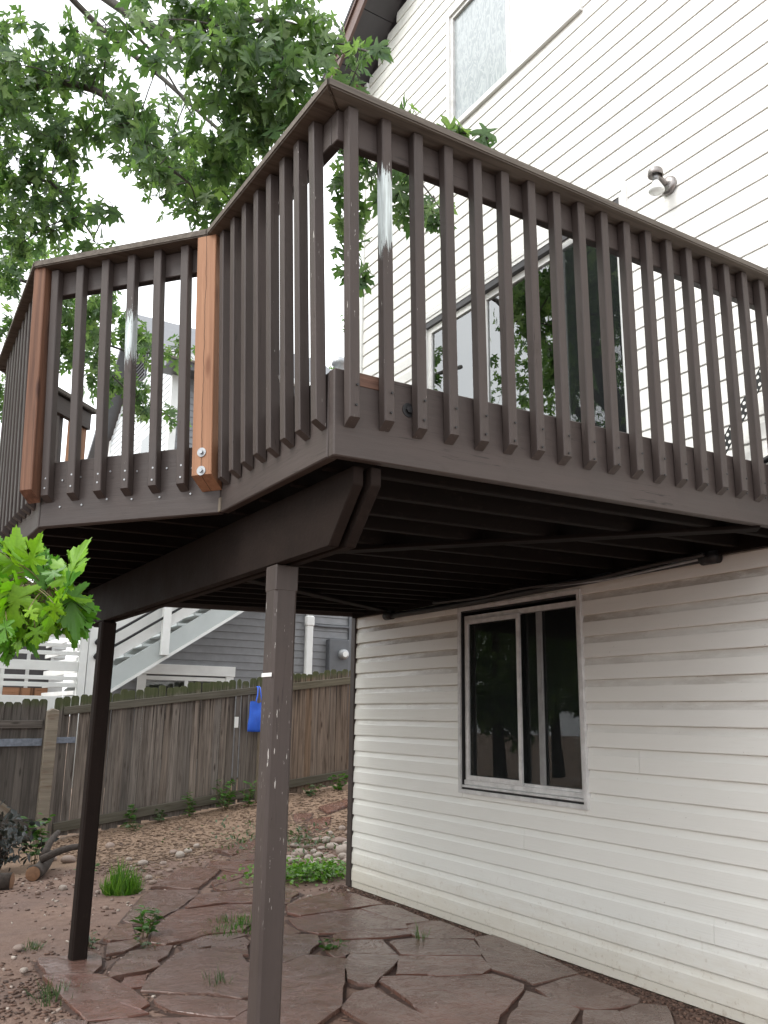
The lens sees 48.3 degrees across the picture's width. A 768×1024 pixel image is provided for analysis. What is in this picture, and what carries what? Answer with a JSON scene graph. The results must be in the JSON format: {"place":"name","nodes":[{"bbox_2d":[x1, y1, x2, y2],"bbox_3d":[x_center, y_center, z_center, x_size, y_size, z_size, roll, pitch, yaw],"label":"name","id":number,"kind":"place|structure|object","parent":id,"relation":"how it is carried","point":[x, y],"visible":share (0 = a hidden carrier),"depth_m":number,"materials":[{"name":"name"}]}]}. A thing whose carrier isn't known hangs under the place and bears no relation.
{"place":"outdoors","nodes":[
{"label":"outdoors","id":0,"kind":"place"},
{"bbox_2d":[0,0,361,690],"label":"sky","id":1,"kind":"structure","parent":0,"point":[140,218],"materials":[{"name":"white"}]},
{"bbox_2d":[0,716,743,1023],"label":"ground","id":2,"kind":"structure","parent":0,"point":[23,927],"depth_m":6.50,"materials":[{"name":"brown soil"}]},
{"bbox_2d":[0,872,14,889],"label":"cut log","id":3,"kind":"object","parent":2,"relation":"on","point":[7,880],"visible":0.95,"depth_m":6.91,"materials":[{"name":"brown wood"}]},
{"bbox_2d":[13,944,24,950],"bbox_3d":[-2.143,2.556,5.025,0.065,0.030,0.068,6,-6,-22],"label":"river rock","id":4,"kind":"object","parent":2,"relation":"on","point":[18,947],"visible":1,"depth_m":5.01,"materials":[{"name":"beige stone"}]},
{"bbox_2d":[20,967,27,973],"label":"river rock","id":5,"kind":"object","parent":2,"relation":"on","point":[23,970],"visible":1,"depth_m":4.58,"materials":[{"name":"beige stone"}]},
{"bbox_2d":[0,800,58,870],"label":"shrub","id":6,"kind":"object","parent":2,"relation":"on","point":[5,848],"visible":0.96,"depth_m":8.07,"materials":[{"name":"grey plant"}]},
{"bbox_2d":[0,637,66,695],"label":"white back house","id":7,"kind":"structure","parent":2,"relation":"on","point":[22,690],"depth_m":13.85,"materials":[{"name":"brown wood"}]},
{"bbox_2d":[0,639,54,695],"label":"window","id":8,"kind":"structure","parent":7,"relation":"in","point":[4,690],"depth_m":13.82,"materials":[{"name":"white glass"}]},
{"bbox_2d":[21,938,47,950],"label":"grass sprig","id":9,"kind":"object","parent":2,"relation":"on","point":[33,944],"depth_m":5.07,"materials":[{"name":"green plant"}]},
{"bbox_2d":[20,813,55,863],"bbox_3d":[-3.478,3.260,8.573,0.319,0.501,0.292,0,-13,4],"label":"weed","id":10,"kind":"object","parent":2,"relation":"on","point":[35,834],"visible":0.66,"depth_m":8.56,"materials":[{"name":"green plant"}]},
{"bbox_2d":[0,626,97,783],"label":"white deck railing","id":11,"kind":"object","parent":2,"relation":"on","point":[83,668],"visible":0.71,"depth_m":11.76,"materials":[{"name":"white wood"}]},
{"bbox_2d":[64,607,243,695],"bbox_3d":[-2.856,1.208,13.428,3.660,3.876,0.940,9,-16,-31],"label":"white outdoor stair","id":12,"kind":"object","parent":11,"relation":"attached to","point":[168,641],"visible":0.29,"depth_m":12.54,"materials":[{"name":"white wood"}]},
{"bbox_2d":[0,524,101,666],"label":"maple sapling","id":13,"kind":"object","parent":2,"relation":"on","point":[46,603],"visible":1,"depth_m":2.19,"materials":[{"name":"green plant"}]},
{"bbox_2d":[25,830,77,880],"bbox_3d":[-2.918,3.096,7.752,0.441,0.314,0.863,3,-14,-11],"label":"cut log","id":14,"kind":"object","parent":2,"relation":"on","point":[41,867],"visible":0.91,"depth_m":7.56,"materials":[{"name":"brown wood"}]},
{"bbox_2d":[58,885,66,890],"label":"river rock","id":15,"kind":"object","parent":2,"relation":"on","point":[62,887],"visible":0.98,"depth_m":6.79,"materials":[{"name":"beige stone"}]},
{"bbox_2d":[60,855,75,862],"bbox_3d":[-3.092,3.405,8.387,0.143,0.085,0.129,-1,-30,8],"label":"river rock","id":16,"kind":"object","parent":2,"relation":"on","point":[67,859],"visible":0.93,"depth_m":8.35,"materials":[{"name":"beige stone"}]},
{"bbox_2d":[88,931,100,948],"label":"weed","id":17,"kind":"object","parent":2,"relation":"on","point":[91,941],"visible":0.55,"depth_m":5.06,"materials":[{"name":"green plant"}]},
{"bbox_2d":[105,842,114,847],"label":"river rock","id":18,"kind":"object","parent":2,"relation":"on","point":[109,844],"visible":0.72,"depth_m":9.02,"materials":[{"name":"beige stone"}]},
{"bbox_2d":[98,856,145,895],"bbox_3d":[-2.054,2.825,6.685,0.384,0.295,0.402,9,-16,-31],"label":"grass tuft","id":19,"kind":"object","parent":2,"relation":"on","point":[118,883],"visible":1,"depth_m":6.60,"materials":[{"name":"green plant"}]},
{"bbox_2d":[122,804,137,824],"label":"weed","id":20,"kind":"object","parent":2,"relation":"on","point":[130,813],"visible":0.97,"depth_m":10.27,"materials":[{"name":"green plant"}]},
{"bbox_2d":[120,823,142,830],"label":"weed","id":21,"kind":"object","parent":2,"relation":"on","point":[131,825],"visible":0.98,"depth_m":9.98,"materials":[{"name":"green plant"}]},
{"bbox_2d":[123,863,146,879],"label":"weed","id":22,"kind":"object","parent":2,"relation":"on","point":[136,871],"visible":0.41,"depth_m":7.03,"materials":[{"name":"green plant"}]},
{"bbox_2d":[137,860,147,864],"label":"river rock","id":23,"kind":"object","parent":2,"relation":"on","point":[142,862],"visible":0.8,"depth_m":7.92,"materials":[{"name":"beige stone"}]},
{"bbox_2d":[130,905,165,938],"bbox_3d":[-1.482,2.561,5.342,0.224,0.197,0.200,9,-16,-31],"label":"weed","id":24,"kind":"object","parent":2,"relation":"on","point":[148,927],"visible":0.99,"depth_m":5.33,"materials":[{"name":"green plant"}]},
{"bbox_2d":[145,875,152,879],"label":"river rock","id":25,"kind":"object","parent":2,"relation":"on","point":[149,877],"visible":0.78,"depth_m":7.20,"materials":[{"name":"beige stone"}]},
{"bbox_2d":[148,879,156,884],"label":"river rock","id":26,"kind":"object","parent":2,"relation":"on","point":[152,882],"visible":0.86,"depth_m":7.00,"materials":[{"name":"beige stone"}]},
{"bbox_2d":[153,809,167,821],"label":"weed","id":27,"kind":"object","parent":2,"relation":"on","point":[159,816],"visible":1,"depth_m":10.50,"materials":[{"name":"green plant"}]},
{"bbox_2d":[175,851,184,857],"bbox_3d":[-1.982,3.336,8.319,0.093,0.078,0.088,-4,-2,20],"label":"river rock","id":28,"kind":"object","parent":2,"relation":"on","point":[179,854],"visible":0.91,"depth_m":8.29,"materials":[{"name":"beige stone"}]},
{"bbox_2d":[184,848,191,852],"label":"river rock","id":29,"kind":"object","parent":2,"relation":"on","point":[186,850],"visible":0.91,"depth_m":8.54,"materials":[{"name":"grey stone"}]},
{"bbox_2d":[181,792,197,816],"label":"weed","id":30,"kind":"object","parent":2,"relation":"on","point":[189,808],"visible":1,"depth_m":10.68,"materials":[{"name":"green plant"}]},
{"bbox_2d":[33,669,350,843],"bbox_3d":[-1.461,3.104,11.541,5.961,2.508,0.181,9,-16,-31],"label":"picket fence","id":31,"kind":"object","parent":2,"relation":"on","point":[319,752],"visible":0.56,"depth_m":10.92,"materials":[{"name":"brown wood"}]},
{"bbox_2d":[0,699,75,841],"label":"wooden gate","id":32,"kind":"structure","parent":31,"relation":"attached to","point":[22,727],"depth_m":9.94,"materials":[{"name":"brown wood"}]},
{"bbox_2d":[247,686,261,731],"bbox_3d":[-1.685,2.630,11.442,0.232,0.600,0.156,27,-29,-62],"label":"blue tote bag","id":33,"kind":"object","parent":31,"relation":"hanging from","point":[254,721],"visible":0.71,"depth_m":11.38,"materials":[{"name":"fabric"}]},
{"bbox_2d":[52,788,347,881],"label":"wood chips","id":34,"kind":"object","parent":2,"relation":"on","point":[126,853],"visible":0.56,"depth_m":9.39,"materials":[{"name":"brown wood"}]},
{"bbox_2d":[87,315,343,458],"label":"pale gabled house","id":35,"kind":"structure","parent":2,"relation":"on","point":[141,429],"depth_m":18.28,"materials":[{"name":"white"}]},
{"bbox_2d":[140,432,148,452],"bbox_3d":[-4.866,-0.806,17.414,0.045,1.700,0.900,9,-16,-31],"label":"window","id":36,"kind":"structure","parent":35,"relation":"in","point":[144,448],"depth_m":17.65,"materials":[{"name":"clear glass"}]},
{"bbox_2d":[0,847,441,1021],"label":"pebbles","id":37,"kind":"object","parent":2,"relation":"on","point":[60,1008],"visible":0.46,"depth_m":6.05,"materials":[{"name":"gravel"}]},
{"bbox_2d":[210,777,235,810],"bbox_3d":[-2.025,3.588,10.931,0.352,0.427,0.555,-2,-14,13],"label":"weed","id":38,"kind":"object","parent":2,"relation":"on","point":[228,797],"visible":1,"depth_m":10.87,"materials":[{"name":"green plant"}]},
{"bbox_2d":[104,611,351,787],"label":"grey neighbour house","id":39,"kind":"structure","parent":2,"relation":"on","point":[231,649],"depth_m":14.24,"materials":[{"name":"paint"}]},
{"bbox_2d":[136,664,235,734],"bbox_3d":[-3.145,3.149,13.509,1.610,1.445,0.055,9,-16,-31],"label":"window","id":40,"kind":"structure","parent":39,"relation":"in","point":[165,669],"depth_m":13.61,"materials":[{"name":"white glass"}]},
{"bbox_2d":[238,780,255,806],"bbox_3d":[-1.746,3.600,10.926,0.224,0.348,0.240,4,-14,-11],"label":"weed","id":41,"kind":"object","parent":2,"relation":"on","point":[248,797],"visible":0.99,"depth_m":10.92,"materials":[{"name":"green plant"}]},
{"bbox_2d":[0,0,497,433],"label":"maple tree","id":42,"kind":"object","parent":2,"relation":"on","point":[276,53],"visible":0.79,"depth_m":6.36,"materials":[{"name":"green plant"}]},
{"bbox_2d":[161,813,346,861],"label":"river rocks","id":43,"kind":"object","parent":2,"relation":"on","point":[291,833],"visible":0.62,"depth_m":8.86,"materials":[{"name":"grey stone"}]},
{"bbox_2d":[217,854,345,886],"bbox_3d":[-0.855,3.063,7.298,1.238,0.163,0.900,9,-16,-31],"label":"ground cover","id":44,"kind":"object","parent":2,"relation":"on","point":[302,870],"visible":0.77,"depth_m":7.26,"materials":[{"name":"green plant"}]},
{"bbox_2d":[286,858,294,863],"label":"river rock","id":45,"kind":"object","parent":2,"relation":"on","point":[290,859],"visible":0.43,"depth_m":7.94,"materials":[{"name":"beige stone"}]},
{"bbox_2d":[295,848,307,857],"bbox_3d":[-0.800,3.313,8.293,0.125,0.101,0.158,23,-19,-15],"label":"river rock","id":46,"kind":"object","parent":2,"relation":"on","point":[300,852],"visible":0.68,"depth_m":8.24,"materials":[{"name":"beige stone"}]},
{"bbox_2d":[301,844,309,848],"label":"river rock","id":47,"kind":"object","parent":2,"relation":"on","point":[305,846],"visible":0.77,"depth_m":8.64,"materials":[{"name":"stone"}]},
{"bbox_2d":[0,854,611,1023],"bbox_3d":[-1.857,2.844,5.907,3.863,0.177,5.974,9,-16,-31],"label":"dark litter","id":48,"kind":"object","parent":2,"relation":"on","point":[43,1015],"visible":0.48,"depth_m":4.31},
{"bbox_2d":[302,783,325,795],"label":"weed","id":49,"kind":"object","parent":2,"relation":"on","point":[311,791],"visible":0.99,"depth_m":11.37,"materials":[{"name":"green plant"}]},
{"bbox_2d":[312,852,322,857],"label":"river rock","id":50,"kind":"object","parent":2,"relation":"on","point":[316,854],"visible":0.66,"depth_m":8.23,"materials":[{"name":"beige stone"}]},
{"bbox_2d":[321,836,331,842],"bbox_3d":[-0.604,3.433,8.964,0.115,0.076,0.128,-17,-21,36],"label":"river rock","id":51,"kind":"object","parent":2,"relation":"on","point":[325,840],"visible":0.72,"depth_m":8.92,"materials":[{"name":"grey stone"}]},
{"bbox_2d":[326,842,338,849],"bbox_3d":[-0.517,3.387,8.654,0.144,0.087,0.129,4,-11,20],"label":"river rock","id":52,"kind":"object","parent":2,"relation":"on","point":[330,845],"visible":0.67,"depth_m":8.61,"materials":[{"name":"grey stone"}]},
{"bbox_2d":[329,315,343,369],"bbox_3d":[-1.733,0.825,26.308,5.178,12.739,6.356,-3,-14,17],"label":"distant tree","id":53,"kind":"object","parent":2,"relation":"on","point":[331,368],"visible":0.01,"depth_m":24.62,"materials":[{"name":"green plant"}]},
{"bbox_2d":[327,773,347,789],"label":"weed","id":54,"kind":"object","parent":2,"relation":"on","point":[339,785],"visible":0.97,"depth_m":11.64,"materials":[{"name":"green plant"}]},
{"bbox_2d":[330,837,346,844],"bbox_3d":[-0.468,3.417,8.886,0.186,0.083,0.180,-4,-14,4],"label":"river rock","id":55,"kind":"object","parent":2,"relation":"on","point":[340,840],"visible":0.65,"depth_m":8.83,"materials":[{"name":"grey stone"}]},
{"bbox_2d":[336,844,346,854],"bbox_3d":[-0.389,3.338,8.414,0.168,0.140,0.158,7,-8,-25],"label":"river rock","id":56,"kind":"object","parent":2,"relation":"on","point":[342,848],"visible":0.46,"depth_m":8.37,"materials":[{"name":"beige stone"}]},
{"bbox_2d":[338,853,345,858],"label":"river rock","id":57,"kind":"object","parent":2,"relation":"on","point":[341,855],"visible":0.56,"depth_m":8.19,"materials":[{"name":"beige stone"}]},
{"bbox_2d":[31,798,675,1023],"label":"flagstone path","id":58,"kind":"structure","parent":2,"relation":"on","point":[444,973],"depth_m":4.62,"materials":[{"name":"brown stone"}]},
{"bbox_2d":[22,974,83,1006],"bbox_3d":[-1.597,2.309,4.181,0.268,0.139,0.276,-6,-15,27],"label":"grass sprig","id":59,"kind":"object","parent":58,"relation":"on","point":[56,994],"depth_m":4.16,"materials":[{"name":"green plant"}]},
{"bbox_2d":[134,937,161,948],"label":"weed","id":60,"kind":"object","parent":58,"relation":"on","point":[143,943],"visible":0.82,"depth_m":5.01,"materials":[{"name":"green plant"}]},
{"bbox_2d":[202,963,232,985],"bbox_3d":[-0.855,2.384,4.431,0.168,0.128,0.192,9,-16,-31],"label":"grass sprig","id":61,"kind":"object","parent":58,"relation":"on","point":[220,976],"depth_m":4.42,"materials":[{"name":"green plant"}]},
{"bbox_2d":[204,922,238,936],"bbox_3d":[-1.033,2.643,5.421,0.275,0.077,0.232,-4,-14,18],"label":"grass patch","id":62,"kind":"object","parent":58,"relation":"on","point":[223,930],"visible":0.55,"depth_m":5.41,"materials":[{"name":"green plant"}]},
{"bbox_2d":[206,909,251,933],"bbox_3d":[-0.924,2.656,5.627,0.497,0.152,0.480,9,-16,-31],"label":"grass patch","id":63,"kind":"object","parent":58,"relation":"on","point":[240,923],"visible":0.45,"depth_m":5.61,"materials":[{"name":"green plant"}]},
{"bbox_2d":[318,938,347,950],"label":"weed","id":64,"kind":"object","parent":58,"relation":"on","point":[328,946],"visible":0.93,"depth_m":5.06,"materials":[{"name":"green plant"}]},
{"bbox_2d":[0,78,767,1023],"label":"raised deck","id":65,"kind":"structure","parent":58,"relation":"on","point":[348,490],"depth_m":3.39,"materials":[{"name":"brown paint"}]},
{"bbox_2d":[382,550,722,619],"bbox_3d":[0.829,0.532,5.630,0.125,0.086,3.180,9,-16,-31],"label":"black conduit","id":66,"kind":"object","parent":65,"relation":"attached to","point":[708,557],"visible":1,"depth_m":5.20,"materials":[{"name":"plastic"}]},
{"bbox_2d":[725,368,761,452],"bbox_3d":[1.764,-0.461,4.283,0.006,0.689,0.533,10,-16,-33],"label":"perforated steel strap","id":67,"kind":"object","parent":65,"relation":"on","point":[744,413],"visible":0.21,"depth_m":4.26,"materials":[{"name":"black metal"}]},
{"bbox_2d":[763,455,767,463],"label":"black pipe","id":68,"kind":"object","parent":65,"relation":"on","point":[765,458],"depth_m":4.11,"materials":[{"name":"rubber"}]},
{"bbox_2d":[411,918,430,938],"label":"grass sprig","id":69,"kind":"object","parent":58,"relation":"on","point":[417,936],"depth_m":5.33,"materials":[{"name":"green plant"}]},
{"bbox_2d":[324,884,742,1023],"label":"gravel strip","id":70,"kind":"object","parent":2,"relation":"on","point":[679,1006],"depth_m":4.45,"materials":[{"name":"brown gravel"}]},
{"bbox_2d":[317,0,767,1023],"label":"vinyl sided house","id":71,"kind":"structure","parent":2,"relation":"on","point":[577,776],"depth_m":5.24,"materials":[{"name":"white vinyl siding"},{"name":"dark shingle"}]},
{"bbox_2d":[446,0,582,125],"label":"window","id":72,"kind":"structure","parent":71,"relation":"in","point":[488,42],"depth_m":6.86,"materials":[{"name":"glass"}]},
{"bbox_2d":[457,589,590,809],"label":"window","id":73,"kind":"structure","parent":71,"relation":"in","point":[522,726],"depth_m":5.54,"materials":[{"name":"metal"}]},
{"bbox_2d":[426,183,638,432],"bbox_3d":[0.923,-0.768,6.015,0.090,2.165,2.250,9,-16,-31],"label":"patio door","id":74,"kind":"structure","parent":71,"relation":"in","point":[434,353],"depth_m":5.92,"materials":[{"name":"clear glass"}]},
{"bbox_2d":[647,166,675,195],"bbox_3d":[1.601,-1.914,4.973,0.154,0.152,0.114,9,-16,-31],"label":"wall lamp","id":75,"kind":"object","parent":71,"relation":"attached to","point":[662,185],"visible":1,"depth_m":4.96,"materials":[{"name":"metal"}]}
]}

